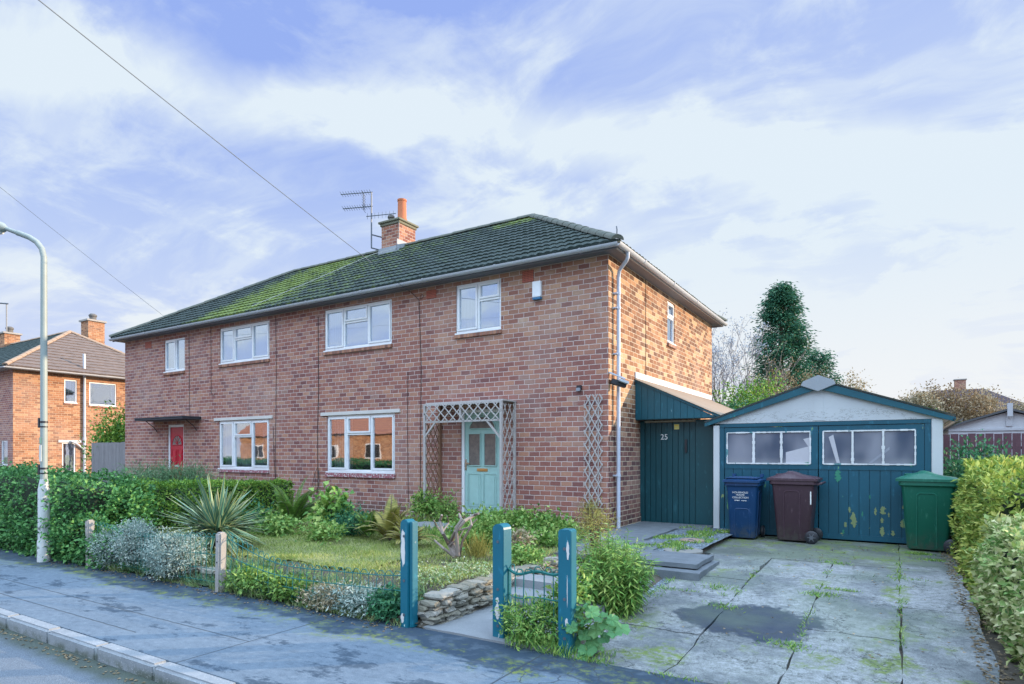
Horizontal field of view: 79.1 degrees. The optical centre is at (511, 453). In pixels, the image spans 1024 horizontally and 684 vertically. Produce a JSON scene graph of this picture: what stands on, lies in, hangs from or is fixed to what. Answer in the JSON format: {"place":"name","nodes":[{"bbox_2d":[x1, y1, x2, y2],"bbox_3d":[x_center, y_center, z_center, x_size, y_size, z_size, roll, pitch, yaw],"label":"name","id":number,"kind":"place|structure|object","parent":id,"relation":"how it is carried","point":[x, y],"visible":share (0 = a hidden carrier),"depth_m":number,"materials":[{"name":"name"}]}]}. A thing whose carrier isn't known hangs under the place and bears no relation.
{"place":"outdoors","nodes":[
{"label":"outdoors","id":0,"kind":"place"},
{"bbox_2d":[0,627,160,683],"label":"road","id":1,"kind":"structure","parent":0,"point":[20,663],"depth_m":5.19,"materials":[{"name":"asphalt"}]},
{"bbox_2d":[0,540,1022,683],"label":"leaf litter","id":2,"kind":"object","parent":1,"relation":"on","point":[949,571],"visible":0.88,"depth_m":5.84,"materials":[{"name":"plant"}]},
{"bbox_2d":[0,511,603,623],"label":"garden soil","id":3,"kind":"structure","parent":0,"point":[373,577],"depth_m":7.51,"materials":[{"name":"soil"}]},
{"bbox_2d":[0,457,148,559],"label":"ivy hedge","id":4,"kind":"object","parent":3,"relation":"on","point":[19,484],"visible":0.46,"depth_m":10.44,"materials":[{"name":"green plant"}]},
{"bbox_2d":[0,467,164,573],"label":"ivy mound","id":5,"kind":"object","parent":3,"relation":"on","point":[60,548],"visible":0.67,"depth_m":9.69,"materials":[{"name":"green plant"}]},
{"bbox_2d":[86,525,140,571],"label":"grey shrub","id":6,"kind":"object","parent":3,"relation":"on","point":[99,550],"visible":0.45,"depth_m":8.92,"materials":[{"name":"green plant"}]},
{"bbox_2d":[99,456,167,481],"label":"feathery shrub","id":7,"kind":"object","parent":3,"relation":"on","point":[136,474],"visible":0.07,"depth_m":14.95,"materials":[{"name":"green plant"}]},
{"bbox_2d":[104,514,172,572],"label":"grey shrub","id":8,"kind":"object","parent":3,"relation":"on","point":[141,528],"visible":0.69,"depth_m":8.61,"materials":[{"name":"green plant"}]},
{"bbox_2d":[137,452,190,488],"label":"feathery shrub","id":9,"kind":"object","parent":3,"relation":"on","point":[163,469],"visible":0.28,"depth_m":14.81,"materials":[{"name":"green plant"}]},
{"bbox_2d":[137,527,194,580],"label":"grey shrub","id":10,"kind":"object","parent":3,"relation":"on","point":[148,563],"visible":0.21,"depth_m":8.17,"materials":[{"name":"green plant"}]},
{"bbox_2d":[134,525,213,581],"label":"grey shrub","id":11,"kind":"object","parent":3,"relation":"on","point":[184,546],"visible":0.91,"depth_m":8.04,"materials":[{"name":"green plant"}]},
{"bbox_2d":[155,452,225,487],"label":"feathery shrub","id":12,"kind":"object","parent":3,"relation":"on","point":[192,473],"visible":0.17,"depth_m":14.90,"materials":[{"name":"green plant"}]},
{"bbox_2d":[107,474,295,533],"bbox_3d":[-6.085,0.893,12.549,1.408,1.109,4.694,0,0,15],"label":"privet hedge","id":13,"kind":"object","parent":3,"relation":"on","point":[261,489],"visible":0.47,"depth_m":11.87,"materials":[{"name":"green plant"}]},
{"bbox_2d":[149,474,272,556],"bbox_3d":[-4.246,0.910,8.911,1.643,1.321,1.537,0,0,32],"label":"yucca","id":14,"kind":"object","parent":3,"relation":"on","point":[215,516],"visible":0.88,"depth_m":8.74,"materials":[{"name":"green plant"}]},
{"bbox_2d":[219,558,282,594],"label":"edging plant","id":15,"kind":"object","parent":3,"relation":"on","point":[243,574],"visible":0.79,"depth_m":7.31,"materials":[{"name":"green plant"}]},
{"bbox_2d":[109,544,428,618],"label":"edge weeds","id":16,"kind":"object","parent":3,"relation":"on","point":[202,582],"visible":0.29,"depth_m":7.64,"materials":[{"name":"green plant"}]},
{"bbox_2d":[242,506,314,536],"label":"bed plant","id":17,"kind":"object","parent":3,"relation":"on","point":[273,524],"visible":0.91,"depth_m":10.36,"materials":[{"name":"green plant"}]},
{"bbox_2d":[258,562,319,603],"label":"edging plant","id":18,"kind":"object","parent":3,"relation":"on","point":[281,591],"visible":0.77,"depth_m":6.97,"materials":[{"name":"green plant"}]},
{"bbox_2d":[174,564,430,628],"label":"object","id":19,"kind":"structure","parent":3,"relation":"on","point":[422,610],"depth_m":6.93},
{"bbox_2d":[295,512,352,545],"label":"bed plant","id":20,"kind":"object","parent":3,"relation":"on","point":[320,530],"visible":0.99,"depth_m":9.66,"materials":[{"name":"green plant"}]},
{"bbox_2d":[302,481,354,522],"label":"leafy shrub","id":21,"kind":"object","parent":3,"relation":"on","point":[322,505],"visible":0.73,"depth_m":10.62,"materials":[{"name":"green plant"}]},
{"bbox_2d":[294,575,362,611],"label":"edging plant","id":22,"kind":"object","parent":3,"relation":"on","point":[315,603],"visible":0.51,"depth_m":6.58,"materials":[{"name":"grey plant"}]},
{"bbox_2d":[312,502,374,535],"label":"bed plant","id":23,"kind":"object","parent":3,"relation":"on","point":[345,517],"visible":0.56,"depth_m":10.30,"materials":[{"name":"green plant"}]},
{"bbox_2d":[325,578,394,619],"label":"edging plant","id":24,"kind":"object","parent":3,"relation":"on","point":[357,599],"visible":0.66,"depth_m":6.37,"materials":[{"name":"grey plant"}]},
{"bbox_2d":[244,509,475,538],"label":"bed weeds","id":25,"kind":"object","parent":3,"relation":"on","point":[433,532],"visible":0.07,"depth_m":11.60,"materials":[{"name":"green plant"}]},
{"bbox_2d":[360,581,423,624],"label":"edging plant","id":26,"kind":"object","parent":3,"relation":"on","point":[391,609],"visible":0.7,"depth_m":6.16,"materials":[{"name":"green plant"}]},
{"bbox_2d":[401,484,443,519],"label":"porch shrub","id":27,"kind":"object","parent":3,"relation":"on","point":[421,508],"visible":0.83,"depth_m":12.86,"materials":[{"name":"green plant"}]},
{"bbox_2d":[395,556,492,588],"bbox_3d":[-0.765,1.385,6.978,1.234,0.491,0.851,0,0,-45],"label":"white alyssum","id":28,"kind":"object","parent":3,"relation":"on","point":[456,567],"visible":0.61,"depth_m":6.94,"materials":[{"name":"plant"}]},
{"bbox_2d":[428,488,467,522],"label":"porch shrub","id":29,"kind":"object","parent":3,"relation":"on","point":[445,510],"visible":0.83,"depth_m":12.35,"materials":[{"name":"green plant"}]},
{"bbox_2d":[433,512,479,558],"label":"bare shrub","id":30,"kind":"object","parent":3,"relation":"on","point":[455,548],"visible":0.99,"depth_m":8.10,"materials":[{"name":"wood"}]},
{"bbox_2d":[458,532,492,559],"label":"grass tuft","id":31,"kind":"object","parent":3,"relation":"on","point":[479,551],"visible":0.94,"depth_m":8.23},
{"bbox_2d":[466,506,511,537],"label":"bed plant","id":32,"kind":"object","parent":3,"relation":"on","point":[486,522],"visible":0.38,"depth_m":9.43,"materials":[{"name":"green plant"}]},
{"bbox_2d":[436,501,591,549],"bbox_3d":[-0.147,1.171,10.027,2.700,0.671,2.588,0,0,32],"label":"ground cover","id":33,"kind":"object","parent":3,"relation":"on","point":[548,526],"visible":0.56,"depth_m":10.07,"materials":[{"name":"green plant"}]},
{"bbox_2d":[489,535,555,571],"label":"bed plant","id":34,"kind":"object","parent":3,"relation":"on","point":[525,556],"visible":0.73,"depth_m":7.82,"materials":[{"name":"green plant"}]},
{"bbox_2d":[511,525,541,552],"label":"pale shrub","id":35,"kind":"object","parent":3,"relation":"on","point":[522,533],"visible":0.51,"depth_m":8.71,"materials":[{"name":"beige plant"}]},
{"bbox_2d":[0,548,707,683],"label":"pavement","id":36,"kind":"structure","parent":0,"point":[230,637],"depth_m":5.62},
{"bbox_2d":[0,222,50,561],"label":"street lamp","id":37,"kind":"object","parent":36,"relation":"on","point":[43,449],"visible":0.94,"depth_m":9.61,"materials":[{"name":"metal"}]},
{"bbox_2d":[215,532,226,591],"bbox_3d":[-3.546,1.365,7.541,0.100,0.820,0.105,2,1,32],"label":"concrete post","id":38,"kind":"object","parent":36,"relation":"on","point":[220,559],"visible":0.76,"depth_m":7.50,"materials":[{"name":"concrete"}]},
{"bbox_2d":[94,521,215,581],"bbox_3d":[-4.906,1.288,8.409,3.224,0.614,0.060,0,0,32],"label":"wire fence","id":39,"kind":"object","parent":38,"relation":"attached to","point":[152,536],"visible":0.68,"depth_m":8.10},
{"bbox_2d":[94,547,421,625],"bbox_3d":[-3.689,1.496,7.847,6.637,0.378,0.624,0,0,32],"label":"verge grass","id":40,"kind":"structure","parent":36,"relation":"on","point":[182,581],"depth_m":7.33,"materials":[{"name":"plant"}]},
{"bbox_2d":[504,621,616,663],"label":"gate weeds","id":41,"kind":"object","parent":36,"relation":"on","point":[550,646],"visible":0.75,"depth_m":5.20,"materials":[{"name":"green plant"}]},
{"bbox_2d":[154,521,581,597],"bbox_3d":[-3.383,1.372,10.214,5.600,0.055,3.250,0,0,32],"label":"lawn","id":42,"kind":"structure","parent":0,"point":[339,556],"depth_m":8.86,"materials":[{"name":"plant"}]},
{"bbox_2d":[250,476,323,526],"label":"garden fern","id":43,"kind":"object","parent":42,"relation":"on","point":[300,505],"visible":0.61,"depth_m":11.48,"materials":[{"name":"green plant"}]},
{"bbox_2d":[345,510,376,537],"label":"garden fern","id":44,"kind":"object","parent":42,"relation":"on","point":[370,517],"visible":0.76,"depth_m":10.04,"materials":[{"name":"green plant"}]},
{"bbox_2d":[354,495,416,540],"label":"garden fern","id":45,"kind":"object","parent":42,"relation":"on","point":[382,526],"visible":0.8,"depth_m":9.66,"materials":[{"name":"plant"}]},
{"bbox_2d":[380,512,440,544],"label":"garden fern","id":46,"kind":"object","parent":42,"relation":"on","point":[396,534],"visible":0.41,"depth_m":8.98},
{"bbox_2d":[5,548,1000,680],"bbox_3d":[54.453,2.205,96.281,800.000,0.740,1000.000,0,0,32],"label":"ground","id":47,"kind":"structure","parent":0,"point":[184,582],"depth_m":9.42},
{"bbox_2d":[0,608,235,683],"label":"kerb","id":48,"kind":"structure","parent":47,"relation":"on","point":[155,669],"depth_m":5.30,"materials":[{"name":"concrete"}]},
{"bbox_2d":[400,519,417,627],"bbox_3d":[-0.997,1.230,6.021,0.135,1.190,0.124,0,0,32],"label":"gate post","id":49,"kind":"object","parent":47,"relation":"on","point":[408,573],"visible":0.91,"depth_m":5.97,"materials":[{"name":"paint"}]},
{"bbox_2d":[226,533,399,614],"bbox_3d":[-2.277,1.282,6.827,2.942,0.627,0.108,0,0,31],"label":"wire fence","id":50,"kind":"object","parent":49,"relation":"attached to","point":[329,570],"visible":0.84,"depth_m":6.83,"materials":[{"name":"metal"}]},
{"bbox_2d":[493,523,510,638],"bbox_3d":[-0.092,1.230,5.652,0.125,1.190,0.134,0,0,36],"label":"gate post","id":51,"kind":"object","parent":47,"relation":"on","point":[501,548],"visible":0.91,"depth_m":5.60,"materials":[{"name":"paint"}]},
{"bbox_2d":[508,564,557,642],"bbox_3d":[0.193,1.311,5.459,0.562,0.648,0.061,0,0,32],"label":"gate","id":52,"kind":"object","parent":51,"relation":"attached to","point":[533,572],"visible":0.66,"depth_m":5.45,"materials":[{"name":"metal"}]},
{"bbox_2d":[558,528,575,655],"bbox_3d":[0.470,1.232,5.271,0.120,1.185,0.134,0,0,27],"label":"gate post","id":53,"kind":"object","parent":47,"relation":"on","point":[566,574],"visible":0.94,"depth_m":5.21,"materials":[{"name":"paint"}]},
{"bbox_2d":[556,603,630,660],"bbox_3d":[0.615,1.539,5.215,0.795,0.562,0.445,0,0,56],"label":"mallow","id":54,"kind":"object","parent":47,"relation":"on","point":[612,625],"visible":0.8,"depth_m":5.16,"materials":[{"name":"green plant"}]},
{"bbox_2d":[931,379,1023,410],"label":"distant house","id":55,"kind":"structure","parent":47,"relation":"on","point":[963,381],"depth_m":60.11,"materials":[{"name":"brick"}]},
{"bbox_2d":[0,0,1023,403],"label":"sky","id":56,"kind":"structure","parent":0,"point":[867,155],"materials":[{"name":"blue"}]},
{"bbox_2d":[418,521,652,652],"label":"garden path","id":57,"kind":"structure","parent":0,"point":[477,624],"depth_m":6.25,"materials":[{"name":"concrete"}]},
{"bbox_2d":[419,556,557,624],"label":"stone wall","id":58,"kind":"structure","parent":57,"relation":"on","point":[468,595],"depth_m":6.39,"materials":[{"name":"stone"}]},
{"bbox_2d":[534,560,602,633],"bbox_3d":[0.504,1.325,5.509,0.613,0.731,0.507,0,0,32],"label":"nettle","id":59,"kind":"object","parent":57,"relation":"on","point":[579,592],"visible":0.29,"depth_m":5.48,"materials":[{"name":"green plant"}]},
{"bbox_2d":[420,536,730,652],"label":"side soil","id":60,"kind":"structure","parent":0,"point":[657,578],"depth_m":7.49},
{"bbox_2d":[490,587,592,652],"bbox_3d":[0.194,1.464,5.492,0.736,0.576,0.882,0,0,-26],"label":"flowering weed","id":61,"kind":"object","parent":60,"relation":"on","point":[528,625],"visible":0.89,"depth_m":5.40,"materials":[{"name":"green plant"}]},
{"bbox_2d":[569,497,626,561],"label":"wispy plant","id":62,"kind":"object","parent":60,"relation":"on","point":[595,523],"visible":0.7,"depth_m":8.16,"materials":[{"name":"plant"}]},
{"bbox_2d":[576,522,660,617],"bbox_3d":[1.022,1.203,6.477,1.106,0.959,0.947,0,0,32],"label":"weedy shrub","id":63,"kind":"object","parent":60,"relation":"on","point":[621,586],"visible":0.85,"depth_m":6.26,"materials":[{"name":"green plant"}]},
{"bbox_2d":[544,521,719,580],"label":"side path","id":64,"kind":"structure","parent":0,"point":[687,566],"depth_m":8.40,"materials":[{"name":"concrete"}]},
{"bbox_2d":[647,528,732,550],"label":"slate gravel","id":65,"kind":"structure","parent":64,"relation":"on","point":[719,536],"depth_m":10.19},
{"bbox_2d":[625,525,729,551],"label":"gravel weeds","id":66,"kind":"object","parent":65,"relation":"on","point":[675,544],"visible":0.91,"depth_m":10.13,"materials":[{"name":"green plant"}]},
{"bbox_2d":[569,536,999,683],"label":"driveway","id":67,"kind":"structure","parent":0,"point":[701,644],"depth_m":5.86,"materials":[{"name":"concrete"}]},
{"bbox_2d":[722,473,765,537],"bbox_3d":[4.093,0.917,10.885,0.598,1.116,0.804,0,0,31],"label":"wheelie bin","id":68,"kind":"object","parent":67,"relation":"on","point":[744,494],"visible":0.98,"depth_m":10.63,"materials":[{"name":"plastic"}]},
{"bbox_2d":[548,551,956,683],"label":"weeds","id":69,"kind":"object","parent":67,"relation":"on","point":[794,644],"visible":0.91,"depth_m":6.70,"materials":[{"name":"green plant"}]},
{"bbox_2d":[767,471,825,543],"bbox_3d":[4.813,0.884,10.479,0.837,1.183,0.622,0,0,34],"label":"wheelie bin","id":70,"kind":"object","parent":67,"relation":"on","point":[794,495],"visible":1,"depth_m":10.28,"materials":[{"name":"plastic"}]},
{"bbox_2d":[895,470,959,553],"bbox_3d":[6.381,0.866,9.458,0.861,1.218,0.641,0,0,36],"label":"wheelie bin","id":71,"kind":"object","parent":67,"relation":"on","point":[927,496],"visible":0.88,"depth_m":9.27,"materials":[{"name":"plastic"}]},
{"bbox_2d":[759,515,959,565],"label":"ground","id":72,"kind":"structure","parent":0,"point":[898,544],"depth_m":10.63,"materials":[{"name":"soil"}]},
{"bbox_2d":[108,198,727,530],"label":"semi detached house","id":73,"kind":"structure","parent":72,"relation":"on","point":[339,373],"depth_m":14.00,"materials":[{"name":"brick"}]},
{"bbox_2d":[163,337,184,375],"bbox_3d":[-10.162,-2.928,18.717,1.119,1.078,0.150,0,0,32],"label":"window","id":74,"kind":"structure","parent":73,"relation":"in","point":[174,348],"depth_m":18.69,"materials":[{"name":"white plastic"}]},
{"bbox_2d":[170,427,182,477],"bbox_3d":[-10.100,0.233,18.707,0.722,2.068,0.083,0,0,32],"label":"front door","id":75,"kind":"structure","parent":73,"relation":"in","point":[176,432],"depth_m":18.70,"materials":[{"name":"red wood"}]},
{"bbox_2d":[38,0,408,290],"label":"overhead cable","id":76,"kind":"object","parent":73,"relation":"on","point":[199,127],"visible":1,"depth_m":7.64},
{"bbox_2d":[217,419,269,472],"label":"window","id":77,"kind":"structure","parent":73,"relation":"in","point":[243,443],"depth_m":17.20,"materials":[{"name":"white plastic"}]},
{"bbox_2d":[218,321,269,367],"bbox_3d":[-7.307,-2.976,16.948,2.217,1.104,0.150,0,0,32],"label":"window","id":78,"kind":"structure","parent":73,"relation":"in","point":[246,344],"depth_m":16.94,"materials":[{"name":"white plastic"}]},
{"bbox_2d":[323,299,392,355],"bbox_3d":[-3.653,-2.965,14.682,2.254,1.107,0.150,0,0,32],"label":"window","id":79,"kind":"structure","parent":73,"relation":"in","point":[364,327],"depth_m":14.66,"materials":[{"name":"white plastic"}]},
{"bbox_2d":[325,413,395,478],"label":"window","id":80,"kind":"structure","parent":73,"relation":"in","point":[363,445],"depth_m":15.20,"materials":[{"name":"white plastic"}]},
{"bbox_2d":[423,399,516,517],"bbox_3d":[-0.884,0.220,12.602,1.950,2.550,0.553,0,0,32],"label":"lattice porch","id":81,"kind":"object","parent":73,"relation":"attached to","point":[500,419],"visible":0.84,"depth_m":12.30,"materials":[{"name":"grey wood"}]},
{"bbox_2d":[465,412,498,512],"bbox_3d":[-0.611,0.198,12.824,0.892,2.098,0.083,0,0,32],"label":"front door","id":82,"kind":"structure","parent":73,"relation":"in","point":[481,442],"depth_m":12.83,"materials":[{"name":"teal wood"}]},
{"bbox_2d":[454,271,510,338],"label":"window","id":83,"kind":"structure","parent":73,"relation":"in","point":[478,303],"depth_m":12.84,"materials":[{"name":"white plastic"}]},
{"bbox_2d":[583,394,602,507],"bbox_3d":[1.499,-0.045,11.421,0.386,2.110,0.044,0,0,32],"label":"wall trellis","id":84,"kind":"object","parent":73,"relation":"attached to","point":[598,447],"depth_m":11.40,"materials":[{"name":"grey wood"}]},
{"bbox_2d":[667,301,676,349],"bbox_3d":[3.679,-2.995,14.448,0.150,1.060,0.590,0,0,32],"label":"window","id":85,"kind":"structure","parent":73,"relation":"in","point":[670,307],"depth_m":14.51,"materials":[{"name":"white plastic"}]},
{"bbox_2d":[635,372,747,524],"bbox_3d":[4.820,-0.100,14.458,1.870,3.070,5.990,0,0,32],"label":"lean to","id":86,"kind":"object","parent":72,"relation":"on","point":[676,471],"visible":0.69,"depth_m":12.30,"materials":[{"name":"teal wood"}]},
{"bbox_2d":[712,308,770,413],"bbox_3d":[8.382,-2.064,24.265,3.546,7.278,5.201,0,0,12],"label":"bare tree","id":87,"kind":"object","parent":72,"relation":"on","point":[731,344],"visible":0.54,"depth_m":24.08,"materials":[{"name":"grey plant"}]},
{"bbox_2d":[712,368,790,426],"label":"background bush","id":88,"kind":"object","parent":72,"relation":"on","point":[742,392],"visible":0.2,"depth_m":20.95,"materials":[{"name":"green plant"}]},
{"bbox_2d":[731,341,809,398],"bbox_3d":[10.985,-1.566,25.849,3.209,6.282,2.892,0,0,-6],"label":"bare tree","id":89,"kind":"object","parent":72,"relation":"on","point":[769,367],"visible":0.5,"depth_m":25.69,"materials":[{"name":"brown plant"}]},
{"bbox_2d":[741,280,819,400],"bbox_3d":[12.960,-3.431,30.043,4.292,10.013,4.535,0,0,-3],"label":"conifer","id":90,"kind":"object","parent":72,"relation":"on","point":[789,326],"visible":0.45,"depth_m":29.52,"materials":[{"name":"green plant"}]},
{"bbox_2d":[748,363,837,431],"bbox_3d":[10.845,-1.036,23.940,3.849,5.105,2.605,0,0,32],"label":"background bush","id":91,"kind":"object","parent":72,"relation":"on","point":[792,385],"visible":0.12,"depth_m":23.84,"materials":[{"name":"green plant"}]},
{"bbox_2d":[798,348,846,383],"bbox_3d":[15.701,-1.991,31.916,3.428,7.132,3.674,0,0,-7],"label":"tree","id":92,"kind":"object","parent":72,"relation":"on","point":[824,359],"visible":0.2,"depth_m":31.70,"materials":[{"name":"green plant"}]},
{"bbox_2d":[704,375,963,543],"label":"garage","id":93,"kind":"structure","parent":72,"relation":"on","point":[860,451],"depth_m":10.53,"materials":[{"name":"paint"}]},
{"bbox_2d":[724,426,817,534],"bbox_3d":[4.617,0.486,11.107,1.567,1.928,0.057,0,0,32],"label":"garage door","id":94,"kind":"structure","parent":93,"relation":"in","point":[750,451],"depth_m":11.12,"materials":[{"name":"teal paint"}]},
{"bbox_2d":[819,424,923,543],"bbox_3d":[5.935,0.486,10.289,1.517,1.928,0.057,0,0,32],"label":"garage door","id":95,"kind":"structure","parent":93,"relation":"in","point":[860,500],"depth_m":10.31,"materials":[{"name":"teal paint"}]},
{"bbox_2d":[897,384,957,428],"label":"background bush","id":96,"kind":"object","parent":72,"relation":"on","point":[919,400],"visible":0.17,"depth_m":33.34,"materials":[{"name":"brown plant"}]},
{"bbox_2d":[905,378,983,423],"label":"background bush","id":97,"kind":"object","parent":72,"relation":"on","point":[946,400],"visible":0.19,"depth_m":34.44,"materials":[{"name":"brown plant"}]},
{"bbox_2d":[945,385,1007,421],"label":"background bush","id":98,"kind":"object","parent":72,"relation":"on","point":[968,413],"visible":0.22,"depth_m":32.67,"materials":[{"name":"brown plant"}]},
{"bbox_2d":[943,433,1023,476],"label":"board fence","id":99,"kind":"object","parent":72,"relation":"on","point":[1013,440],"visible":0.24,"depth_m":13.08,"materials":[{"name":"wood"}]},
{"bbox_2d":[943,403,1023,469],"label":"concrete garage","id":100,"kind":"structure","parent":0,"point":[1009,419],"depth_m":14.37,"materials":[{"name":"concrete"}]},
{"bbox_2d":[962,576,1023,683],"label":"border soil","id":101,"kind":"structure","parent":0,"point":[994,645],"depth_m":4.90,"materials":[{"name":"soil"}]},
{"bbox_2d":[924,447,987,535],"bbox_3d":[8.030,0.763,11.106,1.908,1.802,1.542,0,0,32],"label":"hedge","id":102,"kind":"object","parent":101,"relation":"on","point":[957,463],"visible":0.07,"depth_m":10.99,"materials":[{"name":"green plant"}]},
{"bbox_2d":[943,428,1023,475],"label":"hedge","id":103,"kind":"object","parent":101,"relation":"on","point":[967,452],"visible":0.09,"depth_m":12.05,"materials":[{"name":"green plant"}]},
{"bbox_2d":[946,453,1023,602],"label":"golden hedge","id":104,"kind":"object","parent":101,"relation":"on","point":[993,485],"visible":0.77,"depth_m":7.18,"materials":[{"name":"green plant"}]},
{"bbox_2d":[961,508,1023,678],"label":"variegated hedge","id":105,"kind":"object","parent":101,"relation":"on","point":[999,579],"visible":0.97,"depth_m":5.27,"materials":[{"name":"green plant"}]},
{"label":"neighbour ground","id":106,"kind":"structure","parent":0,"visible":0},
{"bbox_2d":[0,313,124,475],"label":"neighbour house","id":107,"kind":"structure","parent":106,"relation":"on","point":[86,370],"depth_m":28.65,"materials":[{"name":"brick"}]},
{"bbox_2d":[62,443,75,471],"bbox_3d":[-20.454,0.169,28.565,0.228,1.362,0.558,0,0,32],"label":"window","id":108,"kind":"structure","parent":107,"relation":"in","point":[68,449],"depth_m":28.67,"materials":[{"name":"white plastic"}]},
{"bbox_2d":[64,379,77,404],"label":"window","id":109,"kind":"structure","parent":107,"relation":"in","point":[70,386],"depth_m":28.71,"materials":[{"name":"white plastic"}]},
{"bbox_2d":[89,382,116,408],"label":"window","id":110,"kind":"structure","parent":107,"relation":"in","point":[98,392],"depth_m":30.44,"materials":[{"name":"white plastic"}]},
{"bbox_2d":[75,400,124,471],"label":"garden bush","id":111,"kind":"object","parent":106,"relation":"on","point":[116,433],"visible":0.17,"depth_m":22.53,"materials":[{"name":"green plant"}]},
{"bbox_2d":[92,442,124,481],"bbox_3d":[-13.727,0.540,21.252,2.984,1.870,0.079,0,0,35],"label":"board fence","id":112,"kind":"object","parent":106,"relation":"on","point":[107,455],"visible":0.48,"depth_m":21.31,"materials":[{"name":"wood"}]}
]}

